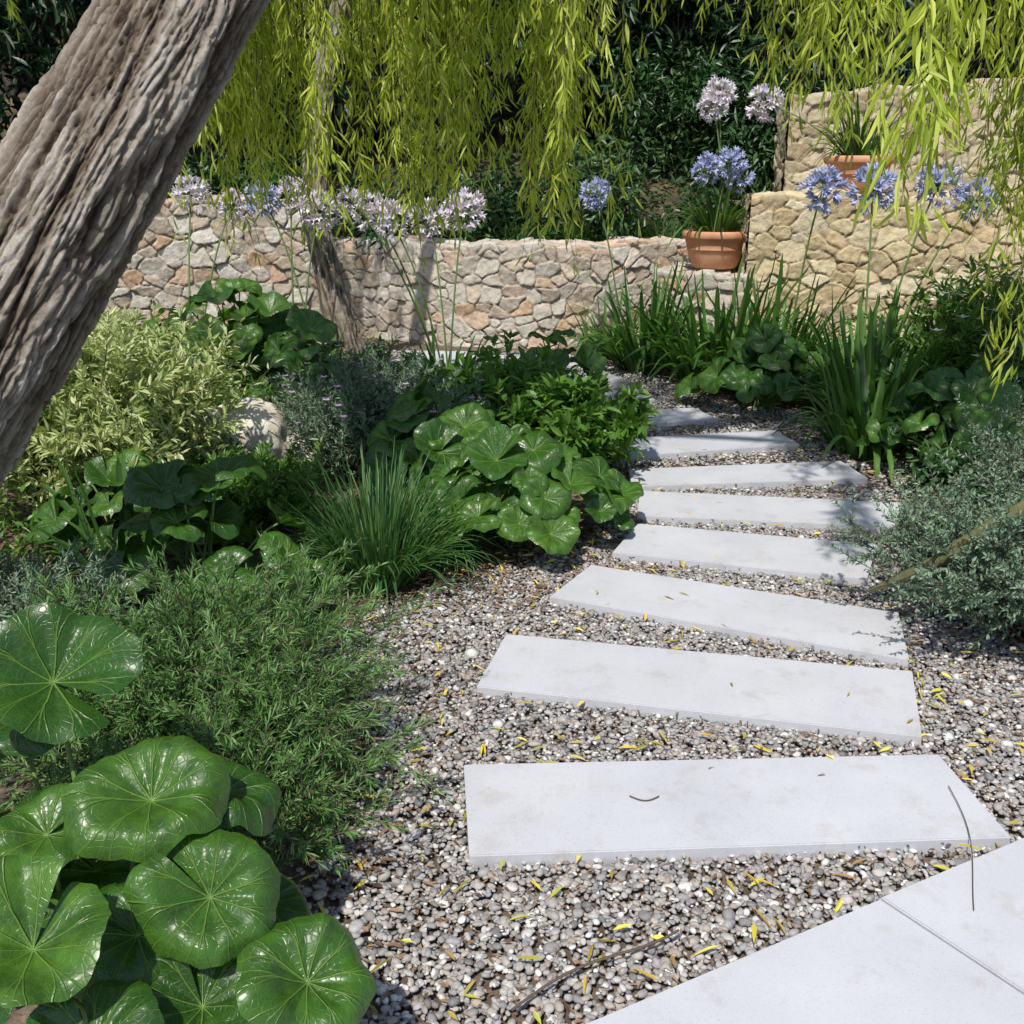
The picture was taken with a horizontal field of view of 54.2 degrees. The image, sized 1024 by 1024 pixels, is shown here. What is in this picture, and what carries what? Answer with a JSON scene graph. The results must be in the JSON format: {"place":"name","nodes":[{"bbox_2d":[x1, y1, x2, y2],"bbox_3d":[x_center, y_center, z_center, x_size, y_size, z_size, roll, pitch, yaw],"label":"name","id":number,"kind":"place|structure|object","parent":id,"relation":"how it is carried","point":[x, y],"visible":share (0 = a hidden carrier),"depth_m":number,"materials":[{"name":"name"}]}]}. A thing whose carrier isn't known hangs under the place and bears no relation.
{"place":"outdoors","nodes":[
{"label":"outdoors","id":0,"kind":"place"},
{"bbox_2d":[0,0,1022,241],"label":"hill terrain","id":1,"kind":"structure","parent":0,"point":[23,94],"depth_m":11.46,"materials":[{"name":"plant"}]},
{"bbox_2d":[0,1,57,94],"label":"evergreen tree","id":2,"kind":"object","parent":1,"relation":"on","point":[7,82],"visible":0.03,"depth_m":13.69,"materials":[{"name":"green plant"}]},
{"bbox_2d":[0,0,199,169],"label":"evergreen tree","id":3,"kind":"object","parent":1,"relation":"on","point":[56,21],"visible":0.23,"depth_m":9.79,"materials":[{"name":"green plant"}]},
{"bbox_2d":[206,0,411,187],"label":"evergreen tree","id":4,"kind":"object","parent":1,"relation":"on","point":[344,90],"visible":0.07,"depth_m":10.52,"materials":[{"name":"green plant"}]},
{"bbox_2d":[407,216,490,241],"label":"liriope plant","id":5,"kind":"object","parent":1,"relation":"on","point":[448,234],"visible":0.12,"depth_m":9.72,"materials":[{"name":"green plant"}]},
{"bbox_2d":[302,0,628,164],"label":"evergreen tree","id":6,"kind":"object","parent":1,"relation":"on","point":[491,98],"visible":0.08,"depth_m":10.98,"materials":[{"name":"green plant"}]},
{"bbox_2d":[481,202,560,240],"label":"liriope plant","id":7,"kind":"object","parent":1,"relation":"on","point":[515,232],"visible":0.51,"depth_m":9.65,"materials":[{"name":"green plant"}]},
{"bbox_2d":[167,31,958,261],"bbox_3d":[-0.929,-3.750,10.602,10.780,2.533,3.376,0,19,0],"label":"hedge","id":8,"kind":"object","parent":1,"relation":"on","point":[508,194],"visible":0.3,"depth_m":10.14,"materials":[{"name":"green plant"}]},
{"bbox_2d":[450,0,687,166],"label":"evergreen tree","id":9,"kind":"object","parent":1,"relation":"on","point":[596,74],"visible":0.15,"depth_m":11.03,"materials":[{"name":"green plant"}]},
{"bbox_2d":[533,200,605,241],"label":"liriope plant","id":10,"kind":"object","parent":1,"relation":"on","point":[576,235],"visible":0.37,"depth_m":9.62,"materials":[{"name":"green plant"}]},
{"bbox_2d":[578,206,663,241],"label":"liriope plant","id":11,"kind":"object","parent":1,"relation":"on","point":[631,232],"visible":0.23,"depth_m":9.78,"materials":[{"name":"green plant"}]},
{"bbox_2d":[628,205,663,232],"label":"liriope plant","id":12,"kind":"object","parent":1,"relation":"on","point":[646,217],"visible":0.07,"depth_m":10.32,"materials":[{"name":"green plant"}]},
{"bbox_2d":[629,195,693,238],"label":"liriope plant","id":13,"kind":"object","parent":1,"relation":"on","point":[665,231],"visible":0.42,"depth_m":9.77,"materials":[{"name":"green plant"}]},
{"bbox_2d":[583,0,785,146],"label":"evergreen tree","id":14,"kind":"object","parent":1,"relation":"on","point":[663,32],"visible":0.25,"depth_m":11.33,"materials":[{"name":"green plant"}]},
{"bbox_2d":[668,201,740,238],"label":"liriope plant","id":15,"kind":"object","parent":1,"relation":"on","point":[685,220],"visible":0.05,"depth_m":10.05,"materials":[{"name":"green plant"}]},
{"bbox_2d":[686,0,959,179],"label":"evergreen tree","id":16,"kind":"object","parent":1,"relation":"on","point":[734,25],"visible":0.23,"depth_m":10.42,"materials":[{"name":"green plant"}]},
{"bbox_2d":[845,0,1023,83],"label":"evergreen tree","id":17,"kind":"object","parent":1,"relation":"on","point":[973,62],"visible":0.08,"depth_m":11.08,"materials":[{"name":"green plant"}]},
{"bbox_2d":[0,337,1023,1023],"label":"ground","id":18,"kind":"structure","parent":0,"point":[16,1015],"depth_m":2.66,"materials":[{"name":"grey gravel"}]},
{"bbox_2d":[0,0,44,73],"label":"evergreen tree","id":19,"kind":"object","parent":18,"relation":"on","point":[6,49],"visible":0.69,"depth_m":9.30,"materials":[{"name":"green plant"}]},
{"bbox_2d":[20,447,215,596],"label":"agapanthus plant","id":20,"kind":"object","parent":18,"relation":"on","point":[78,524],"visible":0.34,"depth_m":3.83,"materials":[{"name":"green plant"}]},
{"bbox_2d":[94,305,175,378],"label":"variegated shrub","id":21,"kind":"object","parent":18,"relation":"on","point":[112,329],"depth_m":5.32,"materials":[{"name":"green plant"}]},
{"bbox_2d":[0,299,281,527],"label":"variegated shrub","id":22,"kind":"object","parent":18,"relation":"on","point":[124,401],"visible":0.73,"depth_m":4.33,"materials":[{"name":"green plant"}]},
{"bbox_2d":[0,303,374,606],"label":"groundcover","id":23,"kind":"object","parent":18,"relation":"on","point":[14,521],"visible":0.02,"depth_m":4.16,"materials":[{"name":"green plant"}]},
{"bbox_2d":[165,174,246,372],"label":"agapanthus plant","id":24,"kind":"object","parent":18,"relation":"on","point":[195,190],"visible":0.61,"depth_m":7.41,"materials":[{"name":"white plant"}]},
{"bbox_2d":[95,193,326,343],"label":"stone wall","id":25,"kind":"structure","parent":18,"relation":"on","point":[156,270],"depth_m":8.90,"materials":[{"name":"beige stone"}]},
{"bbox_2d":[0,525,454,829],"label":"rosemary shrub","id":26,"kind":"object","parent":18,"relation":"on","point":[180,627],"visible":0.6,"depth_m":2.66,"materials":[{"name":"green plant"}]},
{"bbox_2d":[1,607,458,904],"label":"rosemary shrub","id":27,"kind":"object","parent":18,"relation":"on","point":[283,828],"visible":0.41,"depth_m":2.33,"materials":[{"name":"green plant"}]},
{"bbox_2d":[142,278,323,402],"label":"leopard plant","id":28,"kind":"object","parent":18,"relation":"on","point":[257,326],"visible":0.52,"depth_m":6.63,"materials":[{"name":"green plant"}]},
{"bbox_2d":[190,397,297,463],"bbox_3d":[-1.371,-0.321,5.173,0.532,0.571,0.426,0,19,0],"label":"boulder","id":29,"kind":"object","parent":18,"relation":"on","point":[259,417],"visible":0.23,"depth_m":5.01,"materials":[{"name":"stone"}]},
{"bbox_2d":[238,304,349,416],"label":"leopard plant","id":30,"kind":"object","parent":18,"relation":"on","point":[308,324],"visible":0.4,"depth_m":6.43,"materials":[{"name":"green plant"}]},
{"bbox_2d":[243,175,357,363],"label":"agapanthus plant","id":31,"kind":"object","parent":18,"relation":"on","point":[319,216],"visible":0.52,"depth_m":7.28,"materials":[{"name":"white plant"}]},
{"bbox_2d":[280,429,329,479],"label":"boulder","id":32,"kind":"object","parent":18,"relation":"on","point":[326,465],"visible":0.03,"depth_m":5.25,"materials":[{"name":"stone"}]},
{"bbox_2d":[251,0,477,360],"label":"willow tree","id":33,"kind":"object","parent":18,"relation":"on","point":[335,305],"visible":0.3,"depth_m":7.71,"materials":[{"name":"brown plant"}]},
{"bbox_2d":[282,333,454,409],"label":"leafy shrub","id":34,"kind":"object","parent":18,"relation":"on","point":[387,355],"visible":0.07,"depth_m":6.29,"materials":[{"name":"green plant"}]},
{"bbox_2d":[250,330,503,481],"bbox_3d":[-0.725,-0.568,5.278,1.357,0.761,1.272,7,20,21],"label":"lavender shrub","id":35,"kind":"object","parent":18,"relation":"on","point":[351,415],"visible":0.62,"depth_m":5.11,"materials":[{"name":"green plant"}]},
{"bbox_2d":[336,184,486,390],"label":"agapanthus plant","id":36,"kind":"object","parent":18,"relation":"on","point":[474,201],"visible":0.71,"depth_m":7.17,"materials":[{"name":"white plant"}]},
{"bbox_2d":[357,380,513,511],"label":"leopard plant","id":37,"kind":"object","parent":18,"relation":"on","point":[448,433],"visible":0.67,"depth_m":4.56,"materials":[{"name":"green plant"}]},
{"bbox_2d":[403,350,480,366],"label":"stepping stone","id":38,"kind":"object","parent":18,"relation":"on","point":[444,354],"visible":0.18,"depth_m":8.62,"materials":[{"name":"concrete"}]},
{"bbox_2d":[0,0,1023,486],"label":"willow tree","id":39,"kind":"object","parent":18,"relation":"on","point":[124,104],"visible":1,"depth_m":3.77,"materials":[{"name":"green plant"}]},
{"bbox_2d":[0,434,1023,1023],"bbox_3d":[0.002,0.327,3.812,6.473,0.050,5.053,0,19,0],"label":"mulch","id":40,"kind":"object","parent":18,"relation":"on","point":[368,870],"visible":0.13,"depth_m":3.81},
{"bbox_2d":[24,448,173,563],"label":"leopard plant","id":41,"kind":"object","parent":40,"relation":"in","point":[98,471],"visible":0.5,"depth_m":3.93,"materials":[{"name":"green plant"}]},
{"bbox_2d":[0,482,206,621],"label":"shrub","id":42,"kind":"object","parent":40,"relation":"in","point":[16,595],"visible":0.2,"depth_m":3.06,"materials":[{"name":"green plant"}]},
{"bbox_2d":[0,602,376,1023],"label":"leopard plant","id":43,"kind":"object","parent":40,"relation":"in","point":[140,876],"visible":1,"depth_m":1.65,"materials":[{"name":"green plant"}]},
{"bbox_2d":[94,455,331,623],"bbox_3d":[-1.029,0.114,3.518,0.780,0.611,0.688,3,19,9],"label":"leopard plant","id":44,"kind":"object","parent":40,"relation":"in","point":[174,494],"visible":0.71,"depth_m":3.40,"materials":[{"name":"green plant"}]},
{"bbox_2d":[184,431,347,550],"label":"leafy shrub","id":45,"kind":"object","parent":40,"relation":"in","point":[240,492],"visible":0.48,"depth_m":4.30,"materials":[{"name":"green plant"}]},
{"bbox_2d":[248,436,502,621],"bbox_3d":[-0.506,0.009,3.824,0.990,0.589,0.993,0,19,0],"label":"liriope plant","id":46,"kind":"object","parent":40,"relation":"on","point":[384,541],"visible":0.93,"depth_m":3.81,"materials":[{"name":"green plant"}]},
{"bbox_2d":[383,454,519,586],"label":"liriope plant","id":47,"kind":"object","parent":40,"relation":"on","point":[471,542],"visible":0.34,"depth_m":4.11,"materials":[{"name":"green plant"}]},
{"bbox_2d":[335,234,690,348],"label":"stone wall","id":48,"kind":"structure","parent":18,"relation":"on","point":[497,290],"depth_m":9.22,"materials":[{"name":"beige stone"}]},
{"bbox_2d":[424,329,608,420],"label":"leafy shrub","id":49,"kind":"object","parent":18,"relation":"on","point":[492,365],"visible":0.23,"depth_m":5.58,"materials":[{"name":"green plant"}]},
{"bbox_2d":[457,333,583,377],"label":"agapanthus plant","id":50,"kind":"object","parent":18,"relation":"on","point":[507,355],"visible":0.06,"depth_m":6.74,"materials":[{"name":"green plant"}]},
{"bbox_2d":[401,424,643,554],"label":"leopard plant","id":51,"kind":"object","parent":18,"relation":"on","point":[535,506],"visible":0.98,"depth_m":4.09,"materials":[{"name":"green plant"}]},
{"bbox_2d":[493,354,582,370],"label":"stepping stone","id":52,"kind":"object","parent":18,"relation":"on","point":[570,365],"depth_m":8.31,"materials":[{"name":"concrete"}]},
{"bbox_2d":[450,353,661,467],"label":"leafy shrub","id":53,"kind":"object","parent":18,"relation":"on","point":[574,411],"visible":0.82,"depth_m":5.13,"materials":[{"name":"green plant"}]},
{"bbox_2d":[526,329,606,381],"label":"leopard plant","id":54,"kind":"object","parent":18,"relation":"on","point":[586,357],"visible":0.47,"depth_m":7.09,"materials":[{"name":"green plant"}]},
{"bbox_2d":[568,372,627,387],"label":"stepping stone","id":55,"kind":"object","parent":18,"relation":"on","point":[613,380],"visible":0.24,"depth_m":7.60,"materials":[{"name":"concrete"}]},
{"bbox_2d":[551,176,651,360],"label":"agapanthus plant","id":56,"kind":"object","parent":18,"relation":"on","point":[593,202],"visible":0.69,"depth_m":8.37,"materials":[{"name":"green plant"}]},
{"bbox_2d":[605,389,654,406],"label":"stepping stone","id":57,"kind":"object","parent":18,"relation":"on","point":[651,400],"visible":0.16,"depth_m":7.09,"materials":[{"name":"concrete"}]},
{"bbox_2d":[566,255,713,382],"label":"agapanthus plant","id":58,"kind":"object","parent":18,"relation":"on","point":[618,353],"visible":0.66,"depth_m":7.88,"materials":[{"name":"green plant"}]},
{"bbox_2d":[287,381,1023,1023],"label":"fallen leaves","id":59,"kind":"object","parent":18,"relation":"on","point":[619,905],"depth_m":2.85,"materials":[{"name":"yellow plant"}]},
{"bbox_2d":[636,408,717,429],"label":"stepping stone","id":60,"kind":"object","parent":18,"relation":"on","point":[681,416],"visible":0.39,"depth_m":6.44,"materials":[{"name":"concrete"}]},
{"bbox_2d":[648,262,746,351],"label":"stone wall","id":61,"kind":"structure","parent":18,"relation":"on","point":[723,280],"depth_m":8.65,"materials":[{"name":"beige stone"}]},
{"bbox_2d":[682,229,748,268],"bbox_3d":[1.800,-2.325,8.844,0.599,0.320,0.599,0,19,0],"label":"terracotta pot","id":62,"kind":"object","parent":61,"relation":"on","point":[714,250],"visible":0.86,"depth_m":8.65,"materials":[{"name":"orange ceramic"}]},
{"bbox_2d":[661,75,755,247],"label":"agapanthus plant","id":63,"kind":"object","parent":62,"relation":"in","point":[715,219],"visible":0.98,"depth_m":8.55,"materials":[{"name":"green plant"}]},
{"bbox_2d":[477,634,921,750],"bbox_3d":[0.585,0.550,3.158,1.333,0.054,0.407,4,19,12],"label":"stepping stone","id":64,"kind":"object","parent":18,"relation":"on","point":[880,704],"visible":0.85,"depth_m":3.10,"materials":[{"name":"concrete"}]},
{"bbox_2d":[616,430,798,463],"bbox_3d":[1.100,-0.380,5.874,1.135,0.054,0.388,-4,19,-10],"label":"stepping stone","id":65,"kind":"object","parent":18,"relation":"on","point":[661,447],"visible":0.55,"depth_m":5.83,"materials":[{"name":"concrete"}]},
{"bbox_2d":[602,249,820,410],"bbox_3d":[1.506,-1.429,7.364,1.646,1.030,1.704,0,19,0],"label":"agapanthus plant","id":66,"kind":"object","parent":18,"relation":"on","point":[719,329],"visible":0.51,"depth_m":7.35,"materials":[{"name":"green plant"}]},
{"bbox_2d":[550,565,908,669],"bbox_3d":[0.796,0.369,3.687,1.266,0.054,0.379,8,21,22],"label":"stepping stone","id":67,"kind":"object","parent":18,"relation":"on","point":[867,634],"visible":0.82,"depth_m":3.63,"materials":[{"name":"concrete"}]},
{"bbox_2d":[464,754,1010,872],"bbox_3d":[0.535,0.755,2.558,1.311,0.054,0.381,-1,19,-3],"label":"stepping stone","id":68,"kind":"object","parent":18,"relation":"on","point":[589,812],"visible":0.87,"depth_m":2.50,"materials":[{"name":"concrete"}]},
{"bbox_2d":[511,785,973,1010],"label":"twigs","id":69,"kind":"object","parent":18,"relation":"on","point":[587,964],"visible":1,"depth_m":2.04,"materials":[{"name":"brown wood"}]},
{"bbox_2d":[612,524,876,588],"bbox_3d":[0.990,0.179,4.242,1.066,0.054,0.413,6,20,16],"label":"stepping stone","id":70,"kind":"object","parent":18,"relation":"on","point":[787,557],"visible":0.73,"depth_m":4.18,"materials":[{"name":"concrete"}]},
{"bbox_2d":[628,461,867,492],"bbox_3d":[1.212,-0.181,5.292,1.247,0.054,0.332,-2,19,-6],"label":"stepping stone","id":71,"kind":"object","parent":18,"relation":"on","point":[772,475],"visible":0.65,"depth_m":5.22,"materials":[{"name":"concrete"}]},
{"bbox_2d":[674,320,831,411],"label":"leopard plant","id":72,"kind":"object","parent":18,"relation":"on","point":[756,348],"visible":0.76,"depth_m":6.57,"materials":[{"name":"green plant"}]},
{"bbox_2d":[665,164,866,402],"bbox_3d":[1.938,-1.707,7.314,1.515,1.592,1.729,16,24,38],"label":"agapanthus plant","id":73,"kind":"object","parent":18,"relation":"on","point":[813,180],"visible":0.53,"depth_m":7.14,"materials":[{"name":"green plant"}]},
{"bbox_2d":[637,491,899,532],"bbox_3d":[1.225,0.010,4.734,1.245,0.054,0.385,3,19,8],"label":"stepping stone","id":74,"kind":"object","parent":18,"relation":"on","point":[705,509],"visible":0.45,"depth_m":4.70,"materials":[{"name":"concrete"}]},
{"bbox_2d":[587,838,1023,1023],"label":"paving","id":75,"kind":"structure","parent":18,"relation":"on","point":[936,949],"depth_m":2.00,"materials":[{"name":"concrete"}]},
{"bbox_2d":[772,339,951,485],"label":"agapanthus plant","id":76,"kind":"object","parent":18,"relation":"on","point":[838,422],"visible":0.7,"depth_m":5.60,"materials":[{"name":"green plant"}]},
{"bbox_2d":[768,295,980,452],"bbox_3d":[2.273,-0.905,6.152,1.367,0.826,1.390,0,19,0],"label":"agapanthus plant","id":77,"kind":"object","parent":18,"relation":"on","point":[847,377],"visible":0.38,"depth_m":6.13,"materials":[{"name":"green plant"}]},
{"bbox_2d":[757,161,999,401],"bbox_3d":[2.440,-1.552,6.828,1.642,1.617,1.462,0,19,0],"label":"agapanthus plant","id":78,"kind":"object","parent":18,"relation":"on","point":[959,193],"visible":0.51,"depth_m":6.74,"materials":[{"name":"green plant"}]},
{"bbox_2d":[736,189,1023,345],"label":"stone wall","id":79,"kind":"structure","parent":18,"relation":"on","point":[837,255],"depth_m":8.38,"materials":[{"name":"beige stone"}]},
{"bbox_2d":[824,155,894,192],"bbox_3d":[2.950,-2.877,8.528,0.578,0.300,0.578,0,19,0],"label":"terracotta pot","id":80,"kind":"object","parent":79,"relation":"on","point":[842,163],"visible":0.4,"depth_m":8.33,"materials":[{"name":"orange ceramic"}]},
{"bbox_2d":[744,83,913,164],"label":"agapanthus plant","id":81,"kind":"object","parent":80,"relation":"in","point":[868,147],"visible":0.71,"depth_m":8.48,"materials":[{"name":"green plant"}]},
{"bbox_2d":[737,310,1023,514],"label":"groundcover","id":82,"kind":"object","parent":18,"relation":"on","point":[917,470],"visible":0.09,"depth_m":4.96,"materials":[{"name":"green plant"}]},
{"bbox_2d":[772,78,1023,194],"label":"stone wall","id":83,"kind":"structure","parent":18,"relation":"on","point":[791,170],"depth_m":9.49,"materials":[{"name":"beige stone"}]},
{"bbox_2d":[721,199,742,205],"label":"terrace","id":84,"kind":"structure","parent":83,"relation":"on","point":[737,201],"depth_m":9.33,"materials":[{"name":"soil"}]},
{"bbox_2d":[820,305,1015,426],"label":"agapanthus plant","id":85,"kind":"object","parent":18,"relation":"on","point":[936,352],"visible":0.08,"depth_m":6.05,"materials":[{"name":"green plant"}]},
{"bbox_2d":[827,441,1023,650],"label":"westringia shrub","id":86,"kind":"object","parent":18,"relation":"on","point":[982,582],"visible":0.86,"depth_m":3.37,"materials":[{"name":"green plant"}]},
{"bbox_2d":[853,367,1023,475],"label":"leopard plant","id":87,"kind":"object","parent":18,"relation":"on","point":[941,390],"visible":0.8,"depth_m":5.07,"materials":[{"name":"green plant"}]},
{"bbox_2d":[863,241,1023,406],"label":"white flower shrub","id":88,"kind":"object","parent":18,"relation":"on","point":[969,333],"visible":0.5,"depth_m":5.95,"materials":[{"name":"green plant"}]},
{"bbox_2d":[902,278,1009,335],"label":"agapanthus plant","id":89,"kind":"object","parent":18,"relation":"on","point":[937,297],"depth_m":7.45,"materials":[{"name":"green plant"}]},
{"bbox_2d":[950,374,1023,499],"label":"westringia shrub","id":90,"kind":"object","parent":18,"relation":"on","point":[1018,450],"visible":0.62,"depth_m":4.21,"materials":[{"name":"green plant"}]},
{"bbox_2d":[965,327,1023,388],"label":"leopard plant","id":91,"kind":"object","parent":18,"relation":"on","point":[980,369],"visible":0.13,"depth_m":5.48,"materials":[{"name":"green plant"}]}
]}

